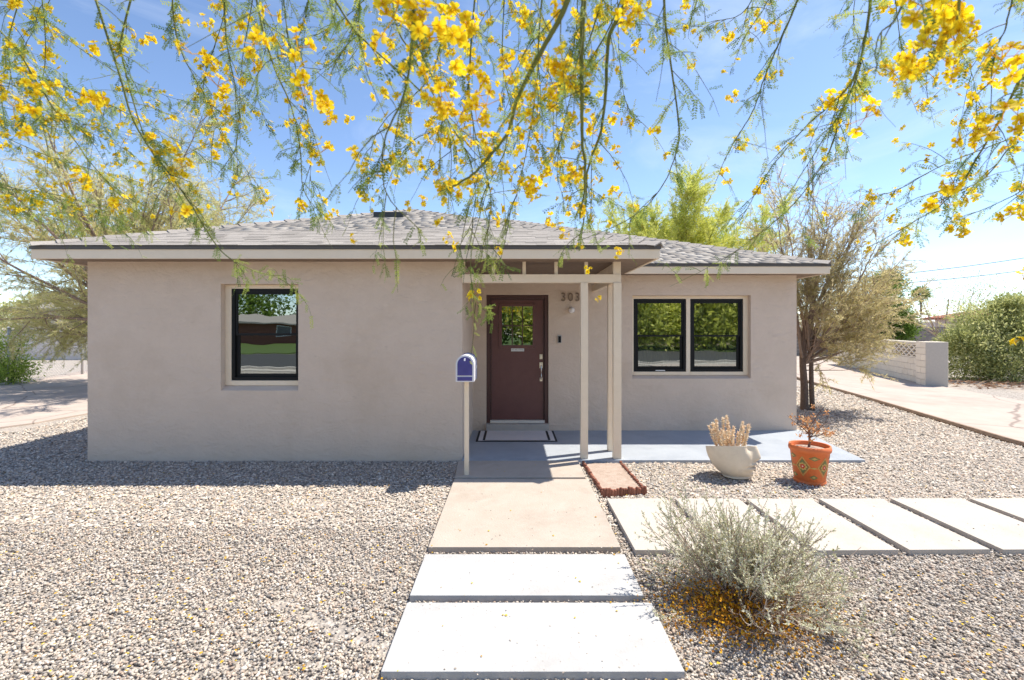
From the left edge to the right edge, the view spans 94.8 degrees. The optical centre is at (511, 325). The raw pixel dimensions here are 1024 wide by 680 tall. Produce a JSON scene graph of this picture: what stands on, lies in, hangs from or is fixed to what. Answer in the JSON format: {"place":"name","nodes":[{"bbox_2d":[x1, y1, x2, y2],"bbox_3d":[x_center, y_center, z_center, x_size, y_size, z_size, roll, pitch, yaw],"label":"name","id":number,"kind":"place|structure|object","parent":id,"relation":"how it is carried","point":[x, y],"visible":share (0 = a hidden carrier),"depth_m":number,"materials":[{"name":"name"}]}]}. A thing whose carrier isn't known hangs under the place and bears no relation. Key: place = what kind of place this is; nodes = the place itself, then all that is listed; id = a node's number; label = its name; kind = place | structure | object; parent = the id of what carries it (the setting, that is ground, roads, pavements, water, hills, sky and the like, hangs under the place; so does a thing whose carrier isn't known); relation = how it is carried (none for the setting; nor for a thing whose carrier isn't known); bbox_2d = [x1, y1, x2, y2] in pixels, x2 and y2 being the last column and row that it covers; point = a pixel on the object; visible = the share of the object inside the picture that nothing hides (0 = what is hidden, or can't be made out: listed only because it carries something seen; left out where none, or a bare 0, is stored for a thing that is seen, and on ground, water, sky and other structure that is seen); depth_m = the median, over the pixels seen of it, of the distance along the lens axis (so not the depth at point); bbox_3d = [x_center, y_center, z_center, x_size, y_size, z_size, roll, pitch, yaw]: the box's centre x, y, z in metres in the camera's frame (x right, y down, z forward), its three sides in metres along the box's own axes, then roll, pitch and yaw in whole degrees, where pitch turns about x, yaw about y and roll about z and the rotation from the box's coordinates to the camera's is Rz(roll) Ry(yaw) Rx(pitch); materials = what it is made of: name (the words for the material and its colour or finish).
{"place":"outdoors","nodes":[
{"label":"outdoors","id":0,"kind":"place"},
{"bbox_2d":[0,370,87,428],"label":"side driveway","id":1,"kind":"structure","parent":0,"point":[48,399],"depth_m":11.16,"materials":[{"name":"concrete"}]},
{"bbox_2d":[7,327,87,383],"bbox_3d":[-16.034,0.910,19.158,0.080,1.780,9.684,0,0,-8],"label":"chain link fence","id":2,"kind":"object","parent":1,"relation":"on","point":[9,332],"visible":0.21,"depth_m":15.62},
{"bbox_2d":[0,330,87,359],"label":"pale wall","id":3,"kind":"structure","parent":0,"point":[46,349],"depth_m":25.00,"materials":[{"name":"grey concrete"}]},
{"bbox_2d":[9,298,83,329],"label":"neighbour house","id":4,"kind":"structure","parent":0,"point":[48,313],"depth_m":30.00,"materials":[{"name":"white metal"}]},
{"bbox_2d":[0,326,1023,679],"bbox_3d":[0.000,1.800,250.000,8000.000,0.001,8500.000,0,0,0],"label":"ground","id":5,"kind":"structure","parent":0,"point":[1014,392],"depth_m":3.50,"materials":[{"name":"beige gravel"}]},
{"bbox_2d":[0,323,50,384],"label":"green bush","id":6,"kind":"object","parent":5,"relation":"on","point":[16,373],"visible":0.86,"depth_m":14.40,"materials":[{"name":"green plant"}]},
{"bbox_2d":[0,285,52,329],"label":"tree","id":7,"kind":"object","parent":5,"relation":"on","point":[3,302],"visible":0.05,"depth_m":48.11,"materials":[{"name":"green plant"}]},
{"bbox_2d":[0,79,307,369],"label":"feathery tree","id":8,"kind":"object","parent":5,"relation":"on","point":[36,316],"visible":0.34,"depth_m":12.44,"materials":[{"name":"green plant"}]},
{"bbox_2d":[29,209,831,461],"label":"house","id":9,"kind":"structure","parent":5,"relation":"on","point":[190,358],"depth_m":6.24,"materials":[{"name":"paint"}]},
{"bbox_2d":[225,285,297,384],"bbox_3d":[-3.350,0.123,6.367,1.023,1.355,0.085,0,0,0],"label":"window","id":10,"kind":"structure","parent":9,"relation":"in","point":[233,375],"depth_m":6.34,"materials":[{"name":"black plastic"}]},
{"bbox_2d":[492,300,542,418],"bbox_3d":[0.093,0.568,7.961,0.890,2.036,0.118,0,0,0],"label":"front door","id":11,"kind":"structure","parent":9,"relation":"in","point":[517,370],"depth_m":7.98,"materials":[{"name":"brown paint"}]},
{"bbox_2d":[632,296,747,374],"bbox_3d":[3.015,0.163,8.027,1.986,1.349,0.085,0,0,0],"label":"window","id":12,"kind":"structure","parent":9,"relation":"in","point":[687,335],"depth_m":8.00,"materials":[{"name":"black plastic"}]},
{"bbox_2d":[0,465,1023,679],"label":"fallen petals","id":13,"kind":"object","parent":5,"relation":"on","point":[303,665],"visible":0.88,"depth_m":2.92,"materials":[{"name":"yellow plant"}]},
{"bbox_2d":[0,0,1023,363],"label":"flowering tree","id":14,"kind":"object","parent":5,"relation":"on","point":[946,16],"visible":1,"depth_m":1.64,"materials":[{"name":"yellow plant"}]},
{"bbox_2d":[381,461,684,679],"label":"front walk","id":15,"kind":"structure","parent":5,"relation":"on","point":[471,634],"depth_m":3.06,"materials":[{"name":"concrete"}]},
{"bbox_2d":[456,353,476,474],"bbox_3d":[-0.532,1.063,5.544,0.222,1.474,0.502,0,0,0],"label":"mailbox","id":16,"kind":"object","parent":15,"relation":"on","point":[466,371],"visible":0.84,"depth_m":5.53,"materials":[{"name":"beige paint"}]},
{"bbox_2d":[457,357,471,375],"bbox_3d":[-0.535,0.457,5.314,0.168,0.210,0.041,0,0,0],"label":"door","id":17,"kind":"structure","parent":16,"relation":"in","point":[464,367],"depth_m":5.33,"materials":[{"name":"blue paint"}]},
{"bbox_2d":[582,461,646,497],"bbox_3d":[1.169,1.760,5.492,0.540,0.121,1.151,0,0,0],"label":"garden bed","id":18,"kind":"object","parent":5,"relation":"on","point":[619,479],"visible":0.96,"depth_m":5.37,"materials":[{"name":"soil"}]},
{"bbox_2d":[462,430,864,463],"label":"porch floor","id":19,"kind":"structure","parent":5,"relation":"on","point":[660,446],"depth_m":6.79,"materials":[{"name":"blue paint"}]},
{"bbox_2d":[476,431,557,441],"bbox_3d":[0.070,1.746,7.480,1.240,0.013,0.720,0,0,0],"label":"doormat","id":20,"kind":"object","parent":19,"relation":"on","point":[516,436],"visible":1,"depth_m":7.40,"materials":[{"name":"grey fabric"}]},
{"bbox_2d":[584,154,804,253],"bbox_3d":[8.984,-3.303,24.502,11.764,10.236,8.742,0,0,0],"label":"palo verde tree","id":21,"kind":"object","parent":5,"relation":"on","point":[684,226],"visible":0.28,"depth_m":22.57,"materials":[{"name":"green plant"}]},
{"bbox_2d":[706,446,760,479],"bbox_3d":[2.598,1.584,5.598,0.551,0.432,0.486,0,0,0],"label":"face planter","id":22,"kind":"object","parent":5,"relation":"on","point":[736,462],"visible":0.99,"depth_m":5.40,"materials":[{"name":"beige ceramic"}]},
{"bbox_2d":[707,415,751,445],"bbox_3d":[2.594,1.282,5.595,0.495,0.418,0.326,0,0,17],"label":"dried succulent","id":23,"kind":"object","parent":22,"relation":"on","point":[722,437],"visible":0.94,"depth_m":5.57,"materials":[{"name":"beige plant"}]},
{"bbox_2d":[634,474,895,678],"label":"sage bush","id":24,"kind":"object","parent":5,"relation":"on","point":[727,563],"visible":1,"depth_m":2.89,"materials":[{"name":"green plant"}]},
{"bbox_2d":[788,440,831,486],"bbox_3d":[3.430,1.581,5.420,0.432,0.437,0.432,0,0,0],"label":"terracotta pot","id":25,"kind":"object","parent":5,"relation":"on","point":[810,464],"visible":0.98,"depth_m":5.29,"materials":[{"name":"ceramic"}]},
{"bbox_2d":[787,404,835,446],"bbox_3d":[3.436,1.144,5.423,0.451,0.517,0.429,0,0,27],"label":"dried sapling","id":26,"kind":"object","parent":25,"relation":"on","point":[809,428],"visible":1,"depth_m":5.42,"materials":[{"name":"brown plant"}]},
{"bbox_2d":[731,142,946,410],"bbox_3d":[6.652,-1.042,10.088,4.064,5.692,3.332,0,0,0],"label":"feathery tree","id":27,"kind":"object","parent":5,"relation":"on","point":[844,324],"visible":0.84,"depth_m":9.70,"materials":[{"name":"green plant"}]},
{"bbox_2d":[797,326,949,355],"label":"grey block wall","id":28,"kind":"structure","parent":5,"relation":"on","point":[929,336],"depth_m":28.50,"materials":[{"name":"grey concrete"}]},
{"bbox_2d":[835,265,925,340],"bbox_3d":[21.079,-0.887,26.823,4.880,5.394,3.252,0,0,14],"label":"green tree","id":29,"kind":"object","parent":5,"relation":"on","point":[908,330],"visible":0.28,"depth_m":26.49,"materials":[{"name":"green plant"}]},
{"bbox_2d":[837,339,947,386],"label":"block wall","id":30,"kind":"structure","parent":5,"relation":"on","point":[922,362],"depth_m":14.90,"materials":[{"name":"white concrete"}]},
{"bbox_2d":[797,377,1023,446],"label":"edging board","id":31,"kind":"object","parent":5,"relation":"on","point":[985,433],"visible":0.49,"depth_m":8.87,"materials":[{"name":"brown wood"}]},
{"bbox_2d":[907,284,931,314],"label":"palm tree","id":32,"kind":"object","parent":5,"relation":"on","point":[923,295],"visible":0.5,"depth_m":83.63,"materials":[{"name":"green plant"}]},
{"bbox_2d":[888,262,1020,339],"bbox_3d":[19.795,-0.623,21.179,6.529,4.851,4.154,0,0,0],"label":"bare tree","id":33,"kind":"object","parent":5,"relation":"on","point":[937,312],"visible":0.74,"depth_m":20.98,"materials":[{"name":"grey plant"}]},
{"bbox_2d":[924,281,1023,382],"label":"shrub","id":34,"kind":"object","parent":5,"relation":"on","point":[992,357],"visible":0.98,"depth_m":15.41,"materials":[{"name":"green plant"}]},
{"bbox_2d":[948,376,1023,389],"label":"leaf litter","id":35,"kind":"object","parent":5,"relation":"on","point":[994,386],"visible":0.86,"depth_m":14.06,"materials":[{"name":"plant"}]},
{"bbox_2d":[0,0,1023,323],"label":"sky","id":36,"kind":"structure","parent":0,"point":[816,63],"materials":[{"name":"blue"}]},
{"bbox_2d":[607,498,1023,556],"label":"stepping slab path","id":37,"kind":"structure","parent":0,"point":[898,527],"depth_m":4.19,"materials":[{"name":"beige concrete"}]},
{"bbox_2d":[797,357,1023,441],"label":"driveway","id":38,"kind":"structure","parent":0,"point":[1001,416],"depth_m":11.32,"materials":[{"name":"concrete"}]},
{"bbox_2d":[800,258,1022,281],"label":"power line","id":39,"kind":"object","parent":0,"point":[958,267],"visible":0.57,"depth_m":18.67,"materials":[{"name":"black plastic"}]},
{"bbox_2d":[914,314,934,326],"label":"house","id":40,"kind":"structure","parent":0,"point":[925,324],"depth_m":76.00,"materials":[{"name":"white metal"}]},
{"bbox_2d":[849,270,1022,286],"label":"power line","id":41,"kind":"object","parent":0,"point":[961,277],"visible":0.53,"depth_m":18.66,"materials":[{"name":"black plastic"}]},
{"bbox_2d":[923,311,1020,351],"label":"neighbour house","id":42,"kind":"structure","parent":0,"point":[936,318],"depth_m":34.34,"materials":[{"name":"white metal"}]}
]}

